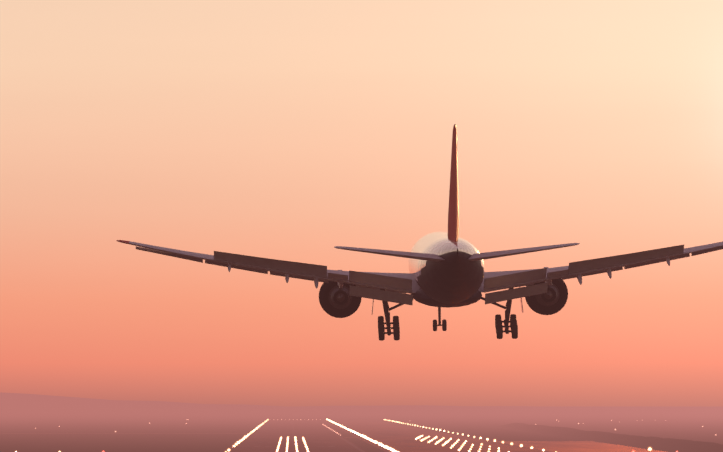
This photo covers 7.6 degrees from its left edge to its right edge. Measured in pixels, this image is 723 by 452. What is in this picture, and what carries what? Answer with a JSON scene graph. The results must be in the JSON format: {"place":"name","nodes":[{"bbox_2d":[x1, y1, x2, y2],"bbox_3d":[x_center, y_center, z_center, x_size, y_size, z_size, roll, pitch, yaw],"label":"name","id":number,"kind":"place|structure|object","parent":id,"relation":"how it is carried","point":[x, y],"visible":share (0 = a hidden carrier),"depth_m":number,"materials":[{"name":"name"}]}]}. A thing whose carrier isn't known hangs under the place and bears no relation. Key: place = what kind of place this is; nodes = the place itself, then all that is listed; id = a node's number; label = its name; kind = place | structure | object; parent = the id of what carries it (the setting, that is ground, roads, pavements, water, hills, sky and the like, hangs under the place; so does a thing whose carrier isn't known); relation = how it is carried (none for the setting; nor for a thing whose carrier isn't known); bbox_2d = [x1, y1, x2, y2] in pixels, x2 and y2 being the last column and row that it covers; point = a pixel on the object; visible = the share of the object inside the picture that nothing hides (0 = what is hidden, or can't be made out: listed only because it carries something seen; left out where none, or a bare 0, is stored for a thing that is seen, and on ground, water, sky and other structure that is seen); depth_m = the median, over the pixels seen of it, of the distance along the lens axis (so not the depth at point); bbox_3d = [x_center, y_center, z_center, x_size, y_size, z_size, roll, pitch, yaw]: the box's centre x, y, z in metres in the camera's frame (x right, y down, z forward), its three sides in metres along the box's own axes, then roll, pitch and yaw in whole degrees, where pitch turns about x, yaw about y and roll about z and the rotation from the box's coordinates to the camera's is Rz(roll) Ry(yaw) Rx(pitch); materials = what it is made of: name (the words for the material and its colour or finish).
{"place":"outdoors","nodes":[
{"label":"outdoors","id":0,"kind":"place"},
{"bbox_2d":[0,420,664,451],"bbox_3d":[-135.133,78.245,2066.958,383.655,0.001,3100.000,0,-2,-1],"label":"runway pavement","id":1,"kind":"structure","parent":0,"point":[313,433],"depth_m":1482.98,"materials":[{"name":"grey asphalt"}]},
{"bbox_2d":[15,418,715,451],"bbox_3d":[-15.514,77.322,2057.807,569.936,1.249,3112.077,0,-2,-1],"label":"runway lights","id":2,"kind":"object","parent":1,"relation":"on","point":[361,435],"visible":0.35,"depth_m":1543.26,"materials":[{"name":"white"}]},
{"bbox_2d":[226,420,547,451],"bbox_3d":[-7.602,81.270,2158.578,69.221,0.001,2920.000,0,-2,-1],"label":"runway markings","id":3,"kind":"object","parent":1,"relation":"on","point":[345,440],"visible":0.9,"depth_m":1482.38,"materials":[{"name":"paint"}]},
{"bbox_2d":[0,406,722,451],"bbox_3d":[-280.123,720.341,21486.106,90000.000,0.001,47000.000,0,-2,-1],"label":"ground","id":4,"kind":"structure","parent":0,"point":[674,425],"depth_m":2658.42,"materials":[{"name":"brown plant"}]},
{"bbox_2d":[0,392,722,409],"bbox_3d":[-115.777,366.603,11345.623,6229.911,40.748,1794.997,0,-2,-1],"label":"distant hills","id":5,"kind":"structure","parent":0,"point":[14,400],"depth_m":10939.10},
{"bbox_2d":[0,408,722,411],"bbox_3d":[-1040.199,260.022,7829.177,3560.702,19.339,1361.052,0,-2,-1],"label":"distant hills","id":6,"kind":"structure","parent":0,"point":[294,410],"depth_m":7702.24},
{"bbox_2d":[0,0,722,405],"label":"sky","id":7,"kind":"structure","parent":0,"point":[286,130],"materials":[{"name":"orange"}]},
{"bbox_2d":[116,124,722,340],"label":"aircraft","id":8,"kind":"object","parent":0,"point":[446,270],"visible":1,"depth_m":501.02,"materials":[{"name":"white metal"}]},
{"bbox_2d":[495,423,722,451],"bbox_3d":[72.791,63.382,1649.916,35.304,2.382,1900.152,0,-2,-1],"label":"embankment ground","id":9,"kind":"structure","parent":0,"point":[666,444],"depth_m":1384.50,"materials":[{"name":"brown plant"}]}
]}

